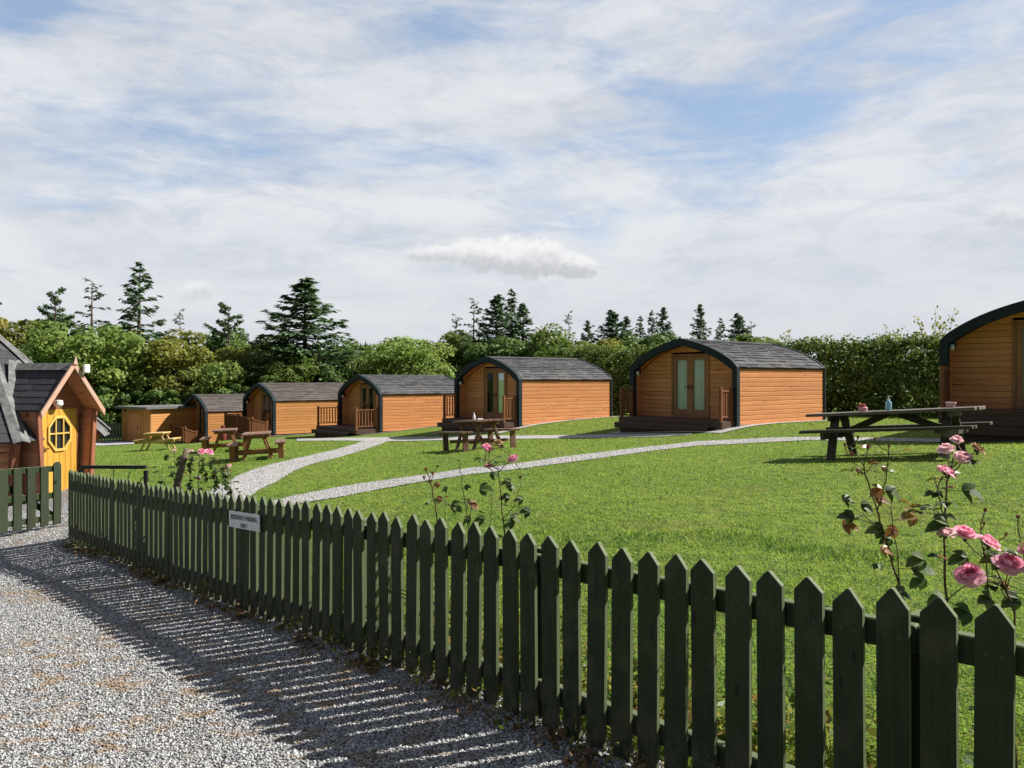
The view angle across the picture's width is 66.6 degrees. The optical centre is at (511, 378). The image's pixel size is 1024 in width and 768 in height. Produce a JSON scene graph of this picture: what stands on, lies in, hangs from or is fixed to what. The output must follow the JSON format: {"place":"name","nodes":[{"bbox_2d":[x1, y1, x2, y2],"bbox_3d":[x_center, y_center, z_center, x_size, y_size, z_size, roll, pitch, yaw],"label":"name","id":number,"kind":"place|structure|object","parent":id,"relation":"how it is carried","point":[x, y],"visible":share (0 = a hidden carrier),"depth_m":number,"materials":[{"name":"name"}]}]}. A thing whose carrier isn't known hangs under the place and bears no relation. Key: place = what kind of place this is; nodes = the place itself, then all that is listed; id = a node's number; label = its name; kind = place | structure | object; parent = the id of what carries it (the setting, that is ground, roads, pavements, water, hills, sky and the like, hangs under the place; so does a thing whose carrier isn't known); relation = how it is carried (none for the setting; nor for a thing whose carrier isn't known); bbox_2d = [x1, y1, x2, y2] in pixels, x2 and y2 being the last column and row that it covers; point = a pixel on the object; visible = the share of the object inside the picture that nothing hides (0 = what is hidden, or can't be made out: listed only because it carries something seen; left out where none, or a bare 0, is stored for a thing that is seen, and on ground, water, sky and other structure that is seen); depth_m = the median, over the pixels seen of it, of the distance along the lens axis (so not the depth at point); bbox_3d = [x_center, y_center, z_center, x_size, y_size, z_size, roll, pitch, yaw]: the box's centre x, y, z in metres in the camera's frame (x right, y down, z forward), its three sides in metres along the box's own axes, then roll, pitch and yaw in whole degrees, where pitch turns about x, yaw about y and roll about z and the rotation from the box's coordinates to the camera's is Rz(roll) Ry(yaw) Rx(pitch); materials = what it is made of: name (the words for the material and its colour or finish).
{"place":"outdoors","nodes":[
{"label":"outdoors","id":0,"kind":"place"},
{"bbox_2d":[211,441,386,499],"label":"gravel path","id":1,"kind":"structure","parent":0,"point":[265,474],"depth_m":17.94,"materials":[{"name":"grey gravel"}]},
{"bbox_2d":[0,489,663,767],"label":"gravel yard","id":2,"kind":"structure","parent":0,"point":[64,499],"depth_m":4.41,"materials":[{"name":"grey gravel"}]},
{"bbox_2d":[0,462,60,532],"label":"picket gate","id":3,"kind":"structure","parent":2,"relation":"on","point":[31,520],"depth_m":10.75,"materials":[{"name":"green paint"}]},
{"bbox_2d":[0,302,110,505],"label":"barbecue hut","id":4,"kind":"object","parent":2,"relation":"on","point":[48,414],"visible":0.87,"depth_m":14.94,"materials":[{"name":"wood"}]},
{"bbox_2d":[42,408,75,492],"bbox_3d":[-8.729,1.420,15.043,0.090,1.680,0.794,0,0,18],"label":"door","id":5,"kind":"structure","parent":4,"relation":"in","point":[59,425],"depth_m":15.09,"materials":[{"name":"yellow wood"}]},
{"bbox_2d":[62,534,626,762],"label":"fence foot weeds","id":6,"kind":"object","parent":2,"relation":"on","point":[459,692],"visible":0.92,"depth_m":4.55,"materials":[{"name":"green plant"}]},
{"bbox_2d":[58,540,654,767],"bbox_3d":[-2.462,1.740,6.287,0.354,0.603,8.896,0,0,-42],"label":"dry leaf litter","id":7,"kind":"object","parent":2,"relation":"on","point":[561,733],"visible":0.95,"depth_m":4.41,"materials":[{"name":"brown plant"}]},
{"bbox_2d":[297,433,691,440],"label":"gravel path","id":8,"kind":"structure","parent":0,"point":[483,436],"depth_m":28.56,"materials":[{"name":"grey gravel"}]},
{"bbox_2d":[0,0,1023,363],"label":"sky","id":9,"kind":"structure","parent":0,"point":[837,168],"materials":[{"name":"blue"}]},
{"bbox_2d":[0,389,1023,767],"bbox_3d":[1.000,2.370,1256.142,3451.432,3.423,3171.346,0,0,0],"label":"lawn","id":10,"kind":"structure","parent":0,"point":[1011,479],"depth_m":9.29,"materials":[{"name":"green plant"}]},
{"bbox_2d":[0,317,46,351],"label":"broadleaf tree","id":11,"kind":"object","parent":10,"relation":"on","point":[14,340],"visible":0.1,"depth_m":60.54,"materials":[{"name":"green plant"}]},
{"bbox_2d":[17,340,69,362],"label":"broadleaf tree","id":12,"kind":"object","parent":10,"relation":"on","point":[27,354],"visible":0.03,"depth_m":55.39,"materials":[{"name":"green plant"}]},
{"bbox_2d":[26,287,84,344],"bbox_3d":[-36.519,-1.510,62.145,4.187,11.805,3.816,0,0,-40],"label":"pine tree","id":13,"kind":"object","parent":10,"relation":"on","point":[49,314],"visible":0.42,"depth_m":62.08,"materials":[{"name":"green plant"}]},
{"bbox_2d":[35,313,95,339],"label":"broadleaf tree","id":14,"kind":"object","parent":10,"relation":"on","point":[64,322],"depth_m":67.10,"materials":[{"name":"green plant"}]},
{"bbox_2d":[68,278,111,339],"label":"spruce tree","id":15,"kind":"object","parent":10,"relation":"on","point":[99,295],"visible":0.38,"depth_m":63.97,"materials":[{"name":"green plant"}]},
{"bbox_2d":[25,320,160,413],"bbox_3d":[-28.375,0.176,52.049,7.919,8.123,8.706,0,0,-44],"label":"broadleaf tree","id":16,"kind":"object","parent":10,"relation":"on","point":[102,356],"visible":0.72,"depth_m":50.59,"materials":[{"name":"green plant"}]},
{"bbox_2d":[96,394,113,420],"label":"broadleaf tree","id":17,"kind":"object","parent":10,"relation":"on","point":[106,405],"visible":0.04,"depth_m":47.40,"materials":[{"name":"green plant"}]},
{"bbox_2d":[79,465,148,485],"bbox_3d":[-5.872,1.795,11.500,1.114,1.062,0.050,0,0,11],"label":"handrail","id":18,"kind":"object","parent":10,"relation":"on","point":[145,478],"visible":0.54,"depth_m":11.45,"materials":[{"name":"black paint"}]},
{"bbox_2d":[96,440,133,445],"bbox_3d":[-23.539,3.671,44.955,5.200,0.136,3.800,0,0,35],"label":"concrete pad","id":19,"kind":"object","parent":10,"relation":"on","point":[105,442],"visible":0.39,"depth_m":45.01,"materials":[{"name":"grey concrete"}]},
{"bbox_2d":[98,423,122,440],"bbox_3d":[-23.836,3.201,47.020,2.630,1.120,0.060,0,0,0],"label":"garden fence","id":20,"kind":"object","parent":19,"relation":"on","point":[112,437],"visible":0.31,"depth_m":46.99,"materials":[{"name":"wood"}]},
{"bbox_2d":[114,404,199,440],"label":"shed","id":21,"kind":"structure","parent":19,"relation":"on","point":[138,421],"depth_m":46.13,"materials":[{"name":"brown wood"}]},
{"bbox_2d":[128,412,139,440],"bbox_3d":[-22.359,2.831,46.111,1.234,1.700,0.068,0,0,35],"label":"door","id":22,"kind":"structure","parent":21,"relation":"in","point":[133,418],"depth_m":46.13,"materials":[{"name":"brown wood"}]},
{"bbox_2d":[94,385,145,436],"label":"broadleaf tree","id":23,"kind":"object","parent":10,"relation":"on","point":[136,397],"visible":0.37,"depth_m":50.15,"materials":[{"name":"green plant"}]},
{"bbox_2d":[96,262,201,396],"bbox_3d":[-27.403,-2.235,57.883,8.975,12.955,7.706,0,0,-29],"label":"spruce tree","id":24,"kind":"object","parent":10,"relation":"on","point":[131,301],"visible":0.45,"depth_m":57.80,"materials":[{"name":"green plant"}]},
{"bbox_2d":[133,431,180,450],"bbox_3d":[-15.218,2.691,33.509,1.593,0.796,1.796,-2,-2,-13],"label":"picnic table","id":25,"kind":"object","parent":10,"relation":"on","point":[160,435],"visible":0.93,"depth_m":32.95,"materials":[{"name":"yellow wood"}]},
{"bbox_2d":[141,386,195,404],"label":"broadleaf tree","id":26,"kind":"object","parent":10,"relation":"on","point":[169,397],"visible":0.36,"depth_m":50.53,"materials":[{"name":"green plant"}]},
{"bbox_2d":[171,309,190,380],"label":"spruce tree","id":27,"kind":"object","parent":10,"relation":"on","point":[175,319],"visible":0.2,"depth_m":65.87,"materials":[{"name":"green plant"}]},
{"bbox_2d":[130,329,247,404],"bbox_3d":[-23.168,0.224,55.541,7.982,7.702,8.596,0,0,-39],"label":"broadleaf tree","id":28,"kind":"object","parent":10,"relation":"on","point":[171,352],"visible":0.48,"depth_m":53.25,"materials":[{"name":"green plant"}]},
{"bbox_2d":[148,448,240,499],"bbox_3d":[-3.224,1.301,7.902,0.969,1.210,0.276,0,0,0],"label":"rose bush","id":29,"kind":"object","parent":10,"relation":"on","point":[183,458],"visible":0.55,"depth_m":7.87,"materials":[{"name":"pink plant"}]},
{"bbox_2d":[181,360,246,400],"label":"broadleaf tree","id":30,"kind":"object","parent":10,"relation":"on","point":[215,377],"visible":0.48,"depth_m":52.09,"materials":[{"name":"green plant"}]},
{"bbox_2d":[199,428,247,453],"bbox_3d":[-9.912,2.133,27.006,1.593,0.793,1.892,-2,-1,-18],"label":"picnic table","id":31,"kind":"object","parent":10,"relation":"on","point":[205,441],"visible":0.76,"depth_m":26.45,"materials":[{"name":"red wood"}]},
{"bbox_2d":[201,327,248,361],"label":"broadleaf tree","id":32,"kind":"object","parent":10,"relation":"on","point":[234,336],"visible":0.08,"depth_m":67.00,"materials":[{"name":"green plant"}]},
{"bbox_2d":[199,301,258,372],"bbox_3d":[-21.898,-0.993,59.771,4.558,9.970,4.154,0,0,43],"label":"pine tree","id":33,"kind":"object","parent":10,"relation":"on","point":[226,325],"visible":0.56,"depth_m":59.57,"materials":[{"name":"green plant"}]},
{"bbox_2d":[215,384,248,393],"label":"broadleaf tree","id":34,"kind":"object","parent":10,"relation":"on","point":[234,388],"visible":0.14,"depth_m":49.69,"materials":[{"name":"green plant"}]},
{"bbox_2d":[226,431,285,462],"bbox_3d":[-7.409,1.956,22.701,1.593,0.793,1.904,-3,-1,-16],"label":"picnic table","id":35,"kind":"object","parent":10,"relation":"on","point":[234,452],"visible":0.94,"depth_m":22.15,"materials":[{"name":"red wood"}]},
{"bbox_2d":[224,337,289,387],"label":"broadleaf tree","id":36,"kind":"object","parent":10,"relation":"on","point":[253,379],"visible":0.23,"depth_m":56.42,"materials":[{"name":"green plant"}]},
{"bbox_2d":[259,354,342,382],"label":"broadleaf tree","id":37,"kind":"object","parent":10,"relation":"on","point":[278,373],"visible":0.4,"depth_m":52.89,"materials":[{"name":"green plant"}]},
{"bbox_2d":[246,277,365,382],"bbox_3d":[-15.091,-1.704,55.970,11.240,11.299,10.463,0,0,-19],"label":"spruce tree","id":38,"kind":"object","parent":10,"relation":"on","point":[307,298],"visible":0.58,"depth_m":55.31,"materials":[{"name":"green plant"}]},
{"bbox_2d":[310,338,377,379],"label":"broadleaf tree","id":39,"kind":"object","parent":10,"relation":"on","point":[348,373],"visible":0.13,"depth_m":58.98,"materials":[{"name":"green plant"}]},
{"bbox_2d":[320,371,381,382],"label":"broadleaf tree","id":40,"kind":"object","parent":10,"relation":"on","point":[333,378],"visible":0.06,"depth_m":48.73,"materials":[{"name":"green plant"}]},
{"bbox_2d":[346,335,456,378],"bbox_3d":[-6.994,0.035,53.861,7.133,6.130,7.479,0,0,12],"label":"broadleaf tree","id":41,"kind":"object","parent":10,"relation":"on","point":[412,357],"visible":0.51,"depth_m":52.51,"materials":[{"name":"green plant"}]},
{"bbox_2d":[423,331,472,373],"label":"broadleaf tree","id":42,"kind":"object","parent":10,"relation":"on","point":[449,338],"visible":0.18,"depth_m":59.34,"materials":[{"name":"green plant"}]},
{"bbox_2d":[449,314,464,366],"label":"spruce tree","id":43,"kind":"object","parent":10,"relation":"on","point":[456,322],"visible":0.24,"depth_m":65.08,"materials":[{"name":"green plant"}]},
{"bbox_2d":[449,330,482,372],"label":"broadleaf tree","id":44,"kind":"object","parent":10,"relation":"on","point":[468,340],"visible":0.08,"depth_m":69.58,"materials":[{"name":"green plant"}]},
{"bbox_2d":[460,298,484,344],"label":"spruce tree","id":45,"kind":"object","parent":10,"relation":"on","point":[477,313],"visible":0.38,"depth_m":63.03,"materials":[{"name":"green plant"}]},
{"bbox_2d":[423,439,529,604],"bbox_3d":[-0.206,0.977,4.628,0.633,1.250,0.286,0,0,0],"label":"rose bush","id":46,"kind":"object","parent":10,"relation":"on","point":[484,488],"visible":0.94,"depth_m":4.62,"materials":[{"name":"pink plant"}]},
{"bbox_2d":[438,419,519,451],"bbox_3d":[-0.894,1.476,20.621,1.593,0.793,1.939,-2,-3,-24],"label":"picnic table","id":47,"kind":"object","parent":10,"relation":"on","point":[465,441],"visible":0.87,"depth_m":20.15,"materials":[{"name":"red wood"}]},
{"bbox_2d":[454,336,528,375],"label":"broadleaf tree","id":48,"kind":"object","parent":10,"relation":"on","point":[506,347],"visible":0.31,"depth_m":56.06,"materials":[{"name":"green plant"}]},
{"bbox_2d":[471,294,521,349],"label":"spruce tree","id":49,"kind":"object","parent":10,"relation":"on","point":[500,320],"visible":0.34,"depth_m":59.84,"materials":[{"name":"green plant"}]},
{"bbox_2d":[490,288,529,343],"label":"spruce tree","id":50,"kind":"object","parent":10,"relation":"on","point":[511,307],"visible":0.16,"depth_m":61.95,"materials":[{"name":"green plant"}]},
{"bbox_2d":[509,303,537,341],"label":"spruce tree","id":51,"kind":"object","parent":10,"relation":"on","point":[523,311],"visible":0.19,"depth_m":60.87,"materials":[{"name":"green plant"}]},
{"bbox_2d":[432,416,615,433],"bbox_3d":[0.623,1.949,33.250,6.751,0.703,4.840,0,0,-40],"label":"gravel pad","id":52,"kind":"object","parent":10,"relation":"on","point":[523,426],"visible":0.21,"depth_m":30.61,"materials":[{"name":"grey gravel"}]},
{"bbox_2d":[437,356,612,431],"bbox_3d":[0.532,0.769,33.230,6.280,3.432,4.392,0,0,-40],"label":"camping pod","id":53,"kind":"object","parent":52,"relation":"on","point":[516,391],"visible":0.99,"depth_m":32.21,"materials":[{"name":"wood"}]},
{"bbox_2d":[485,370,494,416],"bbox_3d":[-0.898,0.610,32.495,0.055,1.960,0.685,0,0,-40],"label":"door","id":54,"kind":"structure","parent":53,"relation":"in","point":[489,374],"depth_m":32.51,"materials":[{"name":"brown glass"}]},
{"bbox_2d":[495,370,504,417],"bbox_3d":[-0.477,0.610,31.944,0.108,1.960,0.685,0,0,-40],"label":"door","id":55,"kind":"structure","parent":53,"relation":"in","point":[498,373],"depth_m":32.04,"materials":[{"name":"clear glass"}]},
{"bbox_2d":[501,323,574,356],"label":"broadleaf tree","id":56,"kind":"object","parent":10,"relation":"on","point":[538,341],"visible":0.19,"depth_m":56.26,"materials":[{"name":"green plant"}]},
{"bbox_2d":[68,470,1023,767],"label":"picket fence","id":57,"kind":"object","parent":10,"relation":"on","point":[326,568],"visible":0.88,"depth_m":3.28,"materials":[{"name":"green paint"}]},
{"bbox_2d":[229,510,260,531],"bbox_3d":[-2.021,1.070,5.881,0.014,0.125,0.550,0,-4,-42],"label":"sign","id":58,"kind":"object","parent":57,"relation":"attached to","point":[246,521],"visible":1,"depth_m":5.86,"materials":[{"name":"metal"}]},
{"bbox_2d":[89,543,1023,767],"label":"weeds","id":59,"kind":"object","parent":10,"relation":"on","point":[870,761],"visible":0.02,"depth_m":3.27,"materials":[{"name":"green plant"}]},
{"bbox_2d":[563,311,577,344],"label":"spruce tree","id":60,"kind":"object","parent":10,"relation":"on","point":[567,317],"visible":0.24,"depth_m":67.96,"materials":[{"name":"green plant"}]},
{"bbox_2d":[284,543,869,755],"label":"bed plants","id":61,"kind":"object","parent":10,"relation":"on","point":[791,699],"visible":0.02,"depth_m":3.54,"materials":[{"name":"green plant"}]},
{"bbox_2d":[580,320,595,344],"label":"spruce tree","id":62,"kind":"object","parent":10,"relation":"on","point":[588,331],"visible":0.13,"depth_m":67.87,"materials":[{"name":"green plant"}]},
{"bbox_2d":[575,338,622,377],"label":"broadleaf tree","id":63,"kind":"object","parent":10,"relation":"on","point":[602,342],"visible":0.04,"depth_m":59.28,"materials":[{"name":"green plant"}]},
{"bbox_2d":[591,310,632,344],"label":"spruce tree","id":64,"kind":"object","parent":10,"relation":"on","point":[612,321],"visible":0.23,"depth_m":63.74,"materials":[{"name":"green plant"}]},
{"bbox_2d":[618,316,636,343],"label":"spruce tree","id":65,"kind":"object","parent":10,"relation":"on","point":[626,321],"visible":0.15,"depth_m":65.84,"materials":[{"name":"green plant"}]},
{"bbox_2d":[533,338,744,415],"bbox_3d":[6.196,0.233,37.442,12.473,4.330,5.060,0,0,36],"label":"hedge","id":66,"kind":"object","parent":10,"relation":"on","point":[609,362],"visible":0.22,"depth_m":37.71,"materials":[{"name":"green plant"}]},
{"bbox_2d":[633,316,646,338],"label":"spruce tree","id":67,"kind":"object","parent":10,"relation":"on","point":[640,324],"visible":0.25,"depth_m":67.98,"materials":[{"name":"green plant"}]},
{"bbox_2d":[639,311,659,341],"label":"spruce tree","id":68,"kind":"object","parent":10,"relation":"on","point":[650,329],"visible":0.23,"depth_m":66.89,"materials":[{"name":"green plant"}]},
{"bbox_2d":[619,332,680,356],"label":"broadleaf tree","id":69,"kind":"object","parent":10,"relation":"on","point":[661,337],"visible":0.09,"depth_m":58.59,"materials":[{"name":"green plant"}]},
{"bbox_2d":[650,307,675,335],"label":"spruce tree","id":70,"kind":"object","parent":10,"relation":"on","point":[665,317],"visible":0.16,"depth_m":68.89,"materials":[{"name":"green plant"}]},
{"bbox_2d":[688,304,714,339],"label":"spruce tree","id":71,"kind":"object","parent":10,"relation":"on","point":[701,326],"visible":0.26,"depth_m":61.95,"materials":[{"name":"green plant"}]},
{"bbox_2d":[605,420,826,433],"bbox_3d":[7.185,1.616,26.750,6.751,0.447,4.840,0,0,-40],"label":"gravel pad","id":72,"kind":"object","parent":10,"relation":"on","point":[724,430],"visible":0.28,"depth_m":23.88,"materials":[{"name":"grey gravel"}]},
{"bbox_2d":[614,338,825,431],"bbox_3d":[7.105,0.387,26.741,6.250,3.432,4.396,0,0,-40],"label":"camping pod","id":73,"kind":"object","parent":72,"relation":"on","point":[681,384],"visible":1,"depth_m":25.64,"materials":[{"name":"wood"}]},
{"bbox_2d":[673,356,689,415],"bbox_3d":[5.645,0.228,25.979,0.108,1.960,0.685,0,0,-40],"label":"door","id":74,"kind":"structure","parent":73,"relation":"in","point":[676,411],"depth_m":26.04,"materials":[{"name":"brown wood"}]},
{"bbox_2d":[690,356,706,415],"bbox_3d":[6.086,0.228,25.447,0.108,1.960,0.685,0,0,-40],"label":"door","id":75,"kind":"structure","parent":73,"relation":"in","point":[693,412],"depth_m":25.52,"materials":[{"name":"brown wood"}]},
{"bbox_2d":[713,318,729,340],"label":"spruce tree","id":76,"kind":"object","parent":10,"relation":"on","point":[718,335],"visible":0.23,"depth_m":65.98,"materials":[{"name":"green plant"}]},
{"bbox_2d":[723,313,750,341],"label":"spruce tree","id":77,"kind":"object","parent":10,"relation":"on","point":[738,325],"visible":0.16,"depth_m":63.83,"materials":[{"name":"green plant"}]},
{"bbox_2d":[735,334,778,342],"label":"broadleaf tree","id":78,"kind":"object","parent":10,"relation":"on","point":[742,338],"visible":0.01,"depth_m":57.88,"materials":[{"name":"green plant"}]},
{"bbox_2d":[752,331,944,417],"bbox_3d":[16.596,0.035,30.017,15.903,3.802,4.942,0,0,37],"label":"hedge","id":79,"kind":"object","parent":10,"relation":"on","point":[852,378],"visible":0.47,"depth_m":30.70,"materials":[{"name":"green plant"}]},
{"bbox_2d":[836,436,935,600],"bbox_3d":[1.484,0.859,3.110,0.389,1.271,0.216,0,0,11],"label":"rose bush","id":80,"kind":"object","parent":10,"relation":"on","point":[916,563],"visible":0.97,"depth_m":3.11,"materials":[{"name":"green plant"}]},
{"bbox_2d":[879,324,907,398],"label":"young tree","id":81,"kind":"object","parent":10,"relation":"on","point":[897,332],"visible":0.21,"depth_m":32.90,"materials":[{"name":"green plant"}]},
{"bbox_2d":[799,406,992,459],"bbox_3d":[6.408,0.920,13.060,2.646,0.796,1.593,-6,-4,41],"label":"picnic table","id":82,"kind":"object","parent":10,"relation":"on","point":[949,425],"visible":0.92,"depth_m":12.86,"materials":[{"name":"brown wood"}]},
{"bbox_2d":[885,396,891,409],"bbox_3d":[6.359,0.408,13.171,0.103,0.251,0.098,0,0,0],"label":"soap bottle","id":83,"kind":"object","parent":82,"relation":"on","point":[888,404],"visible":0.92,"depth_m":13.13,"materials":[{"name":"blue plastic"}]},
{"bbox_2d":[913,305,958,407],"bbox_3d":[16.825,-0.680,30.860,1.529,4.400,1.459,0,0,0],"label":"young tree","id":84,"kind":"object","parent":10,"relation":"on","point":[940,326],"visible":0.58,"depth_m":30.68,"materials":[{"name":"green plant"}]},
{"bbox_2d":[926,439,993,441],"bbox_3d":[13.539,1.342,19.067,4.840,0.279,6.751,0,0,43],"label":"gravel pad","id":85,"kind":"object","parent":10,"relation":"on","point":[938,440],"visible":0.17,"depth_m":18.18,"materials":[{"name":"grey gravel"}]},
{"bbox_2d":[935,300,1023,442],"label":"camping pod","id":86,"kind":"object","parent":85,"relation":"on","point":[982,360],"visible":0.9,"depth_m":18.62,"materials":[{"name":"wood"}]},
{"bbox_2d":[1016,323,1023,405],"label":"door","id":87,"kind":"structure","parent":86,"relation":"in","point":[1019,326],"depth_m":18.36,"materials":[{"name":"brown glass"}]},
{"bbox_2d":[906,435,1023,767],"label":"rose bush","id":88,"kind":"object","parent":10,"relation":"on","point":[967,573],"visible":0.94,"depth_m":2.75,"materials":[{"name":"pink plant"}]},
{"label":"gravel pad","id":89,"kind":"structure","parent":10,"relation":"on","visible":0},
{"bbox_2d":[311,374,453,436],"bbox_3d":[-6.273,1.486,40.156,6.830,3.432,4.396,0,0,-40],"label":"camping pod","id":90,"kind":"object","parent":89,"relation":"on","point":[370,404],"visible":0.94,"depth_m":39.02,"materials":[{"name":"wood"}]},
{"bbox_2d":[361,386,366,424],"bbox_3d":[-7.511,1.328,39.576,0.108,1.960,0.685,0,0,-40],"label":"door","id":91,"kind":"structure","parent":90,"relation":"in","point":[363,388],"depth_m":39.60,"materials":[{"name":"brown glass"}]},
{"bbox_2d":[367,386,373,424],"bbox_3d":[-7.070,1.328,39.044,0.108,1.960,0.685,0,0,-40],"label":"door","id":92,"kind":"structure","parent":90,"relation":"in","point":[370,392],"depth_m":39.13,"materials":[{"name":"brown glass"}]},
{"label":"gravel pad","id":93,"kind":"structure","parent":10,"relation":"on","visible":0},
{"bbox_2d":[224,382,343,439],"bbox_3d":[-11.869,1.914,43.632,6.365,3.432,6.143,0,0,-40],"label":"camping pod","id":94,"kind":"object","parent":93,"relation":"on","point":[282,409],"visible":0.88,"depth_m":42.76,"materials":[{"name":"brown wood"}]},
{"bbox_2d":[262,393,266,421],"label":"door","id":95,"kind":"structure","parent":94,"relation":"in","point":[264,396],"depth_m":43.63,"materials":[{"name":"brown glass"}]},
{"bbox_2d":[267,396,270,428],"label":"door","id":96,"kind":"structure","parent":94,"relation":"in","point":[268,400],"depth_m":43.09,"materials":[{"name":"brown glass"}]},
{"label":"gravel pad","id":97,"kind":"structure","parent":10,"relation":"on","visible":0},
{"bbox_2d":[170,394,244,443],"bbox_3d":[-16.767,2.619,46.932,6.365,3.432,6.143,0,0,-40],"label":"camping pod","id":98,"kind":"object","parent":97,"relation":"on","point":[211,409],"visible":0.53,"depth_m":45.55,"materials":[{"name":"brown wood"}]},
{"bbox_2d":[198,403,201,435],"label":"door","id":99,"kind":"structure","parent":98,"relation":"in","point":[199,407],"depth_m":46.97,"materials":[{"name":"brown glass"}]},
{"bbox_2d":[176,353,926,384],"bbox_3d":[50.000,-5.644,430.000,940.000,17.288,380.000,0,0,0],"label":"hill","id":100,"kind":"structure","parent":0,"point":[358,354],"depth_m":333.38,"materials":[{"name":"green plant"}]},
{"bbox_2d":[302,341,936,379],"bbox_3d":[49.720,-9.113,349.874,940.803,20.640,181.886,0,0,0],"label":"distant wood","id":101,"kind":"object","parent":100,"relation":"on","point":[374,349],"depth_m":357.45,"materials":[{"name":"green plant"}]},
{"bbox_2d":[210,433,1023,506],"bbox_3d":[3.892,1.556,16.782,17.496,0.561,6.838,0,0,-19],"label":"gravel path","id":102,"kind":"structure","parent":0,"point":[608,455],"depth_m":16.13,"materials":[{"name":"grey gravel"}]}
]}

